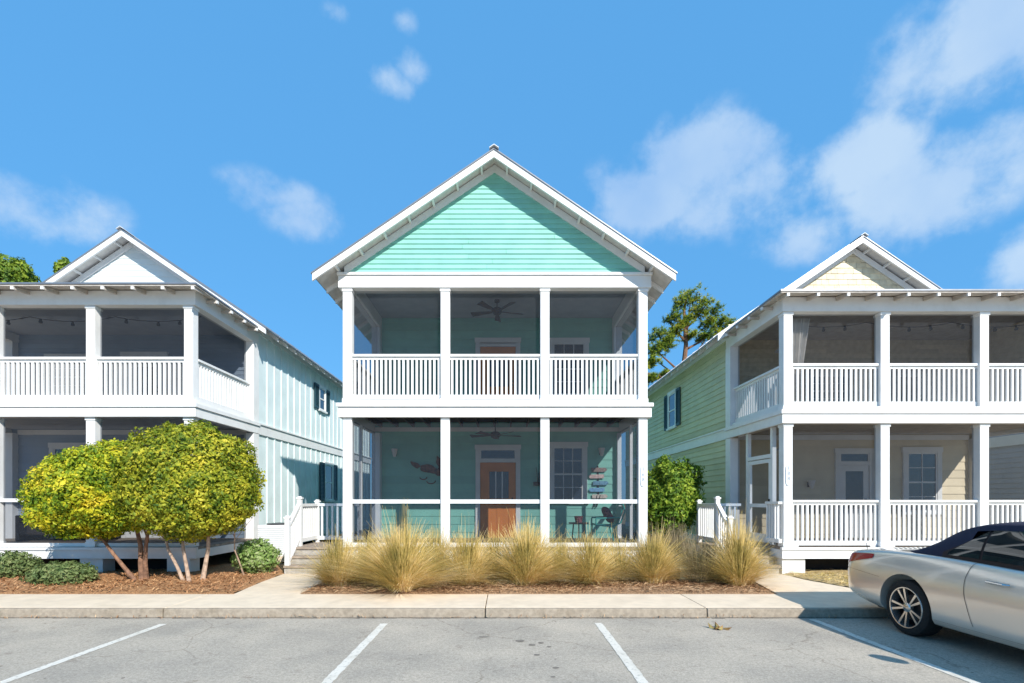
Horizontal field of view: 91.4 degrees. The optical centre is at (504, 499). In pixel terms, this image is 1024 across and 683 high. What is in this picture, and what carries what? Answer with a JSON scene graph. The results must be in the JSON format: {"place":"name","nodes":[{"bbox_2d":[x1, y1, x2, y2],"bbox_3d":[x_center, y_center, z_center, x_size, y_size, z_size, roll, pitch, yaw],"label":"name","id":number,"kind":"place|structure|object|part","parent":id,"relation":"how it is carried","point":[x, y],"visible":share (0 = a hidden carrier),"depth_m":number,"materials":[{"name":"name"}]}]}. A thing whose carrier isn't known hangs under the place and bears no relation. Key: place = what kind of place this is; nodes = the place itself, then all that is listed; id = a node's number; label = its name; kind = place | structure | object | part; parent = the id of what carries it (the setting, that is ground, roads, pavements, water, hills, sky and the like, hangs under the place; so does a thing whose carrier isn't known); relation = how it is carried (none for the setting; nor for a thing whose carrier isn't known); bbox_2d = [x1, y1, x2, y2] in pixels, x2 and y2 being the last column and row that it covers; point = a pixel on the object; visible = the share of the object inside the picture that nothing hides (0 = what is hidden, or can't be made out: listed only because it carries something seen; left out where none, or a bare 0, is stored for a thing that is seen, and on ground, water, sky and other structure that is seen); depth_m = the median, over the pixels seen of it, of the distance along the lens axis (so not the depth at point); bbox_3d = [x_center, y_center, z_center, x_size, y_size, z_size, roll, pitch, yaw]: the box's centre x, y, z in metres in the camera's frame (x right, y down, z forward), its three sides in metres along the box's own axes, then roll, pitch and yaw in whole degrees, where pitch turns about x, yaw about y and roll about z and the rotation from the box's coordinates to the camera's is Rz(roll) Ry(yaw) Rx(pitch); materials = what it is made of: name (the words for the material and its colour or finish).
{"place":"outdoors","nodes":[
{"label":"outdoors","id":0,"kind":"place"},
{"bbox_2d":[15,515,118,540],"bbox_3d":[-10.290,0.520,11.825,1.780,0.840,0.850,0,0,0],"label":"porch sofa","id":1,"kind":"object","parent":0,"point":[25,533],"visible":0.29,"depth_m":11.40,"materials":[{"name":"grey metal"}]},
{"bbox_2d":[0,594,881,613],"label":"sidewalk","id":2,"kind":"structure","parent":0,"point":[431,601],"depth_m":7.27,"materials":[{"name":"concrete"}]},
{"bbox_2d":[370,503,625,616],"bbox_3d":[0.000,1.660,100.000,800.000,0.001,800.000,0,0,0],"label":"ground","id":3,"kind":"structure","parent":0,"point":[485,614],"depth_m":127.70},
{"bbox_2d":[0,608,889,617],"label":"kerb","id":4,"kind":"structure","parent":3,"relation":"on","point":[449,612],"depth_m":6.79,"materials":[{"name":"concrete"}]},
{"bbox_2d":[0,618,1023,682],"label":"parking lot","id":5,"kind":"structure","parent":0,"point":[453,650],"depth_m":5.28,"materials":[{"name":"grey asphalt"}]},
{"bbox_2d":[4,614,887,618],"bbox_3d":[-1.534,1.576,6.748,14.914,0.086,0.083,0,0,0],"label":"edge debris","id":6,"kind":"object","parent":5,"relation":"on","point":[387,616],"visible":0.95,"depth_m":6.76,"materials":[{"name":"plant"}]},
{"bbox_2d":[0,619,979,682],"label":"parking stripes","id":7,"kind":"object","parent":5,"relation":"on","point":[332,676],"visible":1,"depth_m":5.13,"materials":[{"name":"paint"}]},
{"bbox_2d":[479,636,558,676],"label":"oil stains","id":8,"kind":"object","parent":5,"relation":"on","point":[530,645],"visible":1,"depth_m":5.53,"materials":[{"name":"grey"}]},
{"bbox_2d":[708,622,731,629],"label":"fallen leaves","id":9,"kind":"object","parent":5,"relation":"on","point":[717,626],"visible":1,"depth_m":6.20,"materials":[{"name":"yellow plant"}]},
{"bbox_2d":[848,521,1023,649],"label":"parked car","id":10,"kind":"object","parent":5,"relation":"on","point":[969,581],"visible":1,"depth_m":5.32,"materials":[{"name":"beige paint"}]},
{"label":"quarter window","id":11,"kind":"part","parent":10,"relation":"part of","materials":[{"name":"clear glass"}]},
{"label":"door window","id":12,"kind":"part","parent":10,"relation":"part of","materials":[{"name":"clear glass"}]},
{"bbox_2d":[0,0,1023,499],"label":"sky","id":13,"kind":"structure","parent":0,"point":[742,145],"materials":[{"name":"blue"}]},
{"bbox_2d":[208,512,849,597],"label":"yard","id":14,"kind":"structure","parent":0,"point":[223,558],"depth_m":17.55,"materials":[{"name":"green plant"}]},
{"bbox_2d":[0,253,40,281],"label":"broadleaf tree","id":15,"kind":"object","parent":14,"relation":"on","point":[15,269],"visible":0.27,"depth_m":26.39,"materials":[{"name":"green plant"}]},
{"bbox_2d":[53,257,70,273],"bbox_3d":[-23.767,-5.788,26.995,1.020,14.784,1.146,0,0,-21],"label":"broadleaf tree","id":16,"kind":"object","parent":14,"relation":"on","point":[62,262],"visible":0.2,"depth_m":26.69,"materials":[{"name":"green plant"}]},
{"bbox_2d":[0,564,284,593],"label":"mulch bed","id":17,"kind":"object","parent":14,"relation":"on","point":[226,568],"visible":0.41,"depth_m":8.56,"materials":[{"name":"brown wood"}]},
{"bbox_2d":[0,549,43,578],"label":"shrub","id":18,"kind":"object","parent":17,"relation":"on","point":[10,561],"visible":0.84,"depth_m":9.25,"materials":[{"name":"green plant"}]},
{"bbox_2d":[18,560,99,585],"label":"shrub","id":19,"kind":"object","parent":17,"relation":"on","point":[59,573],"visible":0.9,"depth_m":8.52,"materials":[{"name":"green plant"}]},
{"bbox_2d":[15,438,173,580],"bbox_3d":[-7.221,0.200,8.926,2.440,2.593,2.136,0,0,0],"label":"clipped tree","id":20,"kind":"object","parent":17,"relation":"on","point":[61,499],"visible":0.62,"depth_m":8.28,"materials":[{"name":"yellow plant"}]},
{"bbox_2d":[107,419,266,580],"bbox_3d":[-5.671,0.013,8.936,2.425,2.940,2.286,0,0,-36],"label":"clipped tree","id":21,"kind":"object","parent":17,"relation":"on","point":[202,481],"visible":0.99,"depth_m":8.33,"materials":[{"name":"green plant"}]},
{"bbox_2d":[229,537,281,573],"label":"flowering shrub","id":22,"kind":"object","parent":17,"relation":"on","point":[261,559],"visible":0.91,"depth_m":9.79,"materials":[{"name":"green plant"}]},
{"bbox_2d":[0,226,371,571],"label":"pale blue house","id":23,"kind":"structure","parent":14,"relation":"on","point":[224,365],"depth_m":12.04,"materials":[{"name":"grey paint"}]},
{"bbox_2d":[44,354,85,394],"bbox_3d":[-10.900,-3.080,12.395,1.080,1.080,0.090,0,0,0],"label":"window","id":24,"kind":"structure","parent":23,"relation":"in","point":[45,355],"depth_m":12.40,"materials":[{"name":"white paint"}]},
{"bbox_2d":[48,443,85,479],"bbox_3d":[-10.750,-0.580,12.395,1.180,1.680,0.090,0,0,0],"label":"window","id":25,"kind":"structure","parent":23,"relation":"in","point":[53,447],"depth_m":12.38,"materials":[{"name":"white paint"}]},
{"bbox_2d":[5,316,199,325],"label":"string lights","id":26,"kind":"object","parent":23,"relation":"attached to","point":[73,324],"visible":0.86,"depth_m":10.69,"materials":[{"name":"black plastic"}]},
{"bbox_2d":[127,363,157,394],"bbox_3d":[-8.950,-2.725,12.393,0.890,1.450,0.085,0,0,0],"label":"door","id":27,"kind":"structure","parent":23,"relation":"in","point":[127,363],"depth_m":12.40,"materials":[{"name":"white paint"}]},
{"bbox_2d":[126,530,161,537],"bbox_3d":[-8.950,0.020,12.393,0.890,1.840,0.085,0,0,0],"label":"door","id":28,"kind":"structure","parent":23,"relation":"in","point":[133,535],"depth_m":12.40,"materials":[{"name":"white paint"}]},
{"bbox_2d":[317,384,327,413],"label":"window","id":29,"kind":"structure","parent":23,"relation":"in","point":[322,390],"depth_m":16.91,"materials":[{"name":"white paint"}]},
{"bbox_2d":[323,461,334,501],"bbox_3d":[-6.155,-0.628,17.500,0.090,1.376,0.940,0,0,0],"label":"window","id":30,"kind":"structure","parent":23,"relation":"in","point":[329,467],"depth_m":17.59,"materials":[{"name":"blue glass"}]},
{"bbox_2d":[257,522,283,561],"bbox_3d":[-5.525,1.005,12.275,0.950,0.910,0.950,0,0,0],"label":"air conditioner","id":31,"kind":"object","parent":14,"relation":"on","point":[273,533],"visible":0.39,"depth_m":11.90,"materials":[{"name":"white paint"}]},
{"bbox_2d":[235,574,322,593],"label":"walkway","id":32,"kind":"structure","parent":14,"relation":"on","point":[274,585],"depth_m":8.63,"materials":[{"name":"concrete"}]},
{"bbox_2d":[283,144,676,573],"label":"aqua house","id":33,"kind":"structure","parent":14,"relation":"on","point":[544,376],"depth_m":10.07,"materials":[{"name":"paint"}]},
{"bbox_2d":[391,448,397,456],"bbox_3d":[-2.720,-1.160,12.322,0.170,0.200,0.195,0,0,0],"label":"wall lamp","id":34,"kind":"object","parent":33,"relation":"attached to","point":[394,452],"visible":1,"depth_m":12.26,"materials":[{"name":"black metal"}]},
{"bbox_2d":[410,456,440,483],"bbox_3d":[-1.908,-0.742,12.379,0.877,0.700,0.042,0,0,0],"label":"wall sculpture","id":35,"kind":"object","parent":33,"relation":"attached to","point":[428,468],"depth_m":12.36,"materials":[{"name":"metal"}]},
{"bbox_2d":[470,420,520,438],"bbox_3d":[-0.218,-1.587,11.334,1.188,0.425,1.135,0,0,0],"label":"ceiling fan","id":36,"kind":"object","parent":33,"relation":"hanging from","point":[495,434],"visible":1,"depth_m":11.25,"materials":[{"name":"brown metal"}]},
{"bbox_2d":[470,299,522,321],"bbox_3d":[-0.178,-4.348,11.335,1.226,0.345,1.171,0,0,0],"label":"ceiling fan","id":37,"kind":"object","parent":33,"relation":"hanging from","point":[496,311],"visible":1,"depth_m":11.26,"materials":[{"name":"brown metal"}]},
{"bbox_2d":[480,463,515,537],"bbox_3d":[-0.175,0.005,12.393,0.880,1.870,0.085,0,0,0],"label":"door","id":38,"kind":"structure","parent":33,"relation":"in","point":[497,480],"depth_m":12.40,"materials":[{"name":"orange paint"}]},
{"bbox_2d":[480,347,515,394],"bbox_3d":[-0.175,-2.900,12.393,0.880,1.800,0.085,0,0,0],"label":"door","id":39,"kind":"structure","parent":33,"relation":"in","point":[483,350],"depth_m":12.40,"materials":[{"name":"orange paint"}]},
{"bbox_2d":[533,468,539,485],"bbox_3d":[0.860,-0.619,12.320,0.320,0.537,0.099,0,0,0],"label":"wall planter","id":40,"kind":"object","parent":33,"relation":"attached to","point":[537,483],"visible":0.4,"depth_m":12.30,"materials":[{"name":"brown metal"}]},
{"bbox_2d":[549,442,588,503],"bbox_3d":[1.565,-0.670,12.395,1.030,1.540,0.090,0,0,0],"label":"window","id":41,"kind":"structure","parent":33,"relation":"in","point":[567,460],"depth_m":12.41,"materials":[{"name":"white paint"}]},
{"bbox_2d":[549,338,589,394],"bbox_3d":[1.585,-3.280,12.395,1.070,1.480,0.090,0,0,0],"label":"window","id":42,"kind":"structure","parent":33,"relation":"in","point":[556,345],"depth_m":12.41,"materials":[{"name":"white paint"}]},
{"bbox_2d":[569,522,588,542],"bbox_3d":[1.620,0.721,11.000,0.440,0.451,0.440,0,0,0],"label":"porch table","id":43,"kind":"object","parent":33,"relation":"on","point":[573,523],"visible":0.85,"depth_m":11.00,"materials":[{"name":"teal metal"}]},
{"bbox_2d":[574,516,582,522],"bbox_3d":[1.620,0.424,11.000,0.200,0.140,0.200,0,0,0],"label":"plant pot","id":44,"kind":"object","parent":43,"relation":"on","point":[578,519],"visible":1,"depth_m":10.93,"materials":[{"name":"ceramic"}]},
{"bbox_2d":[588,466,607,506],"bbox_3d":[2.315,-0.333,12.391,0.510,1.035,0.053,0,0,0],"label":"plank sign","id":45,"kind":"object","parent":33,"relation":"attached to","point":[598,482],"visible":0.92,"depth_m":12.37,"materials":[{"name":"paint"}]},
{"bbox_2d":[598,448,604,455],"bbox_3d":[2.380,-1.180,12.322,0.170,0.200,0.195,0,0,0],"label":"wall lamp","id":46,"kind":"object","parent":33,"relation":"attached to","point":[601,451],"visible":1,"depth_m":12.26,"materials":[{"name":"black metal"}]},
{"bbox_2d":[591,504,625,542],"bbox_3d":[2.275,0.514,11.100,0.684,0.862,0.574,0,0,0],"label":"porch chair","id":47,"kind":"object","parent":33,"relation":"on","point":[617,516],"visible":0.91,"depth_m":10.86,"materials":[{"name":"teal paint"}]},
{"bbox_2d":[601,507,613,522],"bbox_3d":[2.280,0.330,11.100,0.160,0.400,0.400,-28,0,0],"label":"cushion","id":48,"kind":"object","parent":47,"relation":"on","point":[606,511],"visible":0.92,"depth_m":10.94,"materials":[{"name":"fabric"}]},
{"bbox_2d":[640,466,645,485],"bbox_3d":[2.765,-0.480,9.998,0.110,0.420,0.020,0,0,0],"label":"house number plaque","id":49,"kind":"object","parent":33,"relation":"attached to","point":[643,475],"visible":1,"depth_m":9.99,"materials":[{"name":"white paint"}]},
{"bbox_2d":[300,571,774,594],"bbox_3d":[0.640,1.448,9.910,7.759,0.076,4.180,0,0,0],"label":"mulch bed","id":50,"kind":"object","parent":14,"relation":"on","point":[554,591],"visible":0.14,"depth_m":8.03,"materials":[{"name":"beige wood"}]},
{"bbox_2d":[277,531,375,586],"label":"grass clump","id":51,"kind":"object","parent":50,"relation":"on","point":[331,577],"visible":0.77,"depth_m":8.37,"materials":[{"name":"beige plant"}]},
{"bbox_2d":[324,520,382,579],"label":"grass clump","id":52,"kind":"object","parent":50,"relation":"on","point":[370,542],"visible":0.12,"depth_m":9.24,"materials":[{"name":"yellow plant"}]},
{"bbox_2d":[294,501,495,591],"bbox_3d":[-1.672,0.705,8.388,3.616,1.490,3.171,0,0,0],"label":"grass clump","id":53,"kind":"object","parent":50,"relation":"on","point":[399,566],"visible":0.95,"depth_m":7.92,"materials":[{"name":"yellow plant"}]},
{"bbox_2d":[417,526,457,578],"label":"grass clump","id":54,"kind":"object","parent":50,"relation":"on","point":[439,544],"visible":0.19,"depth_m":9.09,"materials":[{"name":"yellow plant"}]},
{"bbox_2d":[426,520,518,585],"bbox_3d":[-0.717,0.794,8.807,2.744,1.311,2.146,0,0,0],"label":"grass clump","id":55,"kind":"object","parent":50,"relation":"on","point":[469,549],"visible":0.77,"depth_m":8.50,"materials":[{"name":"beige plant"}]},
{"bbox_2d":[479,525,511,579],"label":"grass clump","id":56,"kind":"object","parent":50,"relation":"on","point":[496,540],"visible":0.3,"depth_m":9.07,"materials":[{"name":"yellow plant"}]},
{"bbox_2d":[455,512,605,585],"bbox_3d":[0.445,0.745,8.833,3.074,1.411,2.490,0,0,0],"label":"grass clump","id":57,"kind":"object","parent":50,"relation":"on","point":[528,559],"visible":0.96,"depth_m":8.40,"materials":[{"name":"yellow plant"}]},
{"bbox_2d":[543,533,583,579],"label":"grass clump","id":58,"kind":"object","parent":50,"relation":"on","point":[564,554],"visible":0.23,"depth_m":9.11,"materials":[{"name":"beige plant"}]},
{"bbox_2d":[541,522,651,588],"bbox_3d":[1.379,0.879,8.943,2.740,1.142,2.402,0,0,0],"label":"grass clump","id":59,"kind":"object","parent":50,"relation":"on","point":[601,565],"visible":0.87,"depth_m":8.58,"materials":[{"name":"beige plant"}]},
{"bbox_2d":[596,522,666,579],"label":"grass clump","id":60,"kind":"object","parent":50,"relation":"on","point":[619,549],"visible":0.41,"depth_m":9.09,"materials":[{"name":"yellow plant"}]},
{"bbox_2d":[636,521,665,551],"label":"grass clump","id":61,"kind":"object","parent":50,"relation":"on","point":[655,534],"visible":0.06,"depth_m":9.70,"materials":[{"name":"yellow plant"}]},
{"bbox_2d":[587,523,725,583],"bbox_3d":[2.666,0.858,9.120,2.920,1.183,2.339,0,0,0],"label":"grass clump","id":62,"kind":"object","parent":50,"relation":"on","point":[655,558],"visible":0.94,"depth_m":8.68,"materials":[{"name":"beige plant"}]},
{"bbox_2d":[673,565,689,580],"bbox_3d":[3.280,1.330,9.125,0.330,0.240,0.380,0,0,0],"label":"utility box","id":63,"kind":"object","parent":50,"relation":"on","point":[683,577],"visible":0.26,"depth_m":8.95,"materials":[{"name":"brown plastic"}]},
{"bbox_2d":[660,519,703,575],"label":"grass clump","id":64,"kind":"object","parent":50,"relation":"on","point":[679,541],"visible":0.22,"depth_m":9.54,"materials":[{"name":"yellow plant"}]},
{"bbox_2d":[665,526,788,581],"bbox_3d":[3.750,0.950,9.202,3.186,1.000,2.592,0,0,0],"label":"grass clump","id":65,"kind":"object","parent":50,"relation":"on","point":[700,557],"visible":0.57,"depth_m":8.76,"materials":[{"name":"beige plant"}]},
{"bbox_2d":[691,506,802,586],"bbox_3d":[4.051,0.710,8.761,2.326,1.480,2.068,0,0,0],"label":"grass clump","id":66,"kind":"object","parent":50,"relation":"on","point":[733,557],"visible":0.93,"depth_m":8.38,"materials":[{"name":"yellow plant"}]},
{"bbox_2d":[634,454,707,551],"bbox_3d":[4.044,0.182,12.136,1.810,2.672,1.429,0,0,0],"label":"round bush","id":67,"kind":"object","parent":14,"relation":"on","point":[674,494],"visible":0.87,"depth_m":11.73,"materials":[{"name":"green plant"}]},
{"bbox_2d":[624,282,737,385],"bbox_3d":[12.216,-6.441,33.955,8.498,16.087,3.458,0,0,0],"label":"pine tree","id":68,"kind":"object","parent":14,"relation":"on","point":[665,343],"visible":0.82,"depth_m":33.61,"materials":[{"name":"green plant"}]},
{"bbox_2d":[755,574,854,593],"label":"walkway","id":69,"kind":"structure","parent":14,"relation":"on","point":[783,586],"depth_m":8.53,"materials":[{"name":"concrete"}]},
{"bbox_2d":[784,569,848,586],"bbox_3d":[9.780,1.463,9.210,8.440,0.056,2.780,0,0,0],"label":"straw strip","id":70,"kind":"object","parent":14,"relation":"on","point":[838,571],"visible":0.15,"depth_m":9.69,"materials":[{"name":"beige plant"}]},
{"bbox_2d":[790,571,847,583],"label":"dry grass litter","id":71,"kind":"object","parent":70,"relation":"on","point":[823,575],"visible":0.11,"depth_m":9.42,"materials":[{"name":"beige plant"}]},
{"bbox_2d":[624,233,1023,573],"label":"sage green house","id":72,"kind":"structure","parent":14,"relation":"on","point":[880,431],"depth_m":11.42,"materials":[{"name":"beige paint"}]},
{"bbox_2d":[666,388,676,430],"bbox_3d":[5.515,-2.978,16.540,0.090,1.276,0.880,0,0,0],"label":"window","id":73,"kind":"structure","parent":72,"relation":"in","point":[671,425],"depth_m":16.62,"materials":[{"name":"white paint"}]},
{"bbox_2d":[748,459,769,542],"bbox_3d":[5.640,0.020,11.085,0.080,1.800,0.970,0,0,0],"label":"screen door","id":74,"kind":"structure","parent":72,"relation":"in","point":[750,504],"depth_m":11.47,"materials":[{"name":"white paint"}]},
{"bbox_2d":[786,465,790,485],"bbox_3d":[5.675,-0.500,10.007,0.110,0.420,0.020,0,0,0],"label":"house number plaque","id":75,"kind":"object","parent":72,"relation":"attached to","point":[788,475],"visible":1,"depth_m":10.00,"materials":[{"name":"white paint"}]},
{"bbox_2d":[793,318,809,388],"bbox_3d":[6.130,-3.030,10.360,0.400,1.460,0.060,0,0,0],"label":"curtain","id":76,"kind":"object","parent":72,"relation":"hanging from","point":[800,329],"visible":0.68,"depth_m":10.35,"materials":[{"name":"fabric"}]},
{"bbox_2d":[807,480,815,488],"bbox_3d":[7.550,-0.380,12.322,0.170,0.200,0.195,0,0,0],"label":"wall lamp","id":77,"kind":"object","parent":72,"relation":"attached to","point":[810,483],"visible":1,"depth_m":12.27,"materials":[{"name":"black metal"}]},
{"bbox_2d":[809,370,852,401],"bbox_3d":[8.050,-2.730,12.395,1.180,0.980,0.090,0,0,0],"label":"window","id":78,"kind":"structure","parent":72,"relation":"in","point":[809,370],"depth_m":12.41,"materials":[{"name":"white paint"}]},
{"bbox_2d":[840,465,868,537],"bbox_3d":[8.665,0.040,12.393,0.720,1.800,0.085,0,0,0],"label":"door","id":79,"kind":"structure","parent":72,"relation":"in","point":[854,479],"depth_m":12.40,"materials":[{"name":"white paint"}]},
{"bbox_2d":[895,373,921,401],"bbox_3d":[10.000,-2.525,12.393,0.790,1.250,0.085,0,0,0],"label":"door","id":80,"kind":"structure","parent":72,"relation":"in","point":[895,373],"depth_m":12.40,"materials":[{"name":"white paint"}]},
{"bbox_2d":[809,322,1021,331],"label":"string lights","id":81,"kind":"object","parent":72,"relation":"attached to","point":[1016,328],"visible":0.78,"depth_m":10.69,"materials":[{"name":"black plastic"}]},
{"bbox_2d":[900,447,942,514],"bbox_3d":[10.350,-0.476,12.395,1.040,1.672,0.090,0,0,0],"label":"window","id":82,"kind":"structure","parent":72,"relation":"in","point":[921,466],"depth_m":12.41,"materials":[{"name":"white paint"}]},
{"bbox_2d":[989,433,1023,523],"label":"neighbour house","id":83,"kind":"structure","parent":14,"relation":"on","point":[1006,467],"depth_m":14.84,"materials":[{"name":"grey paint"}]}
]}

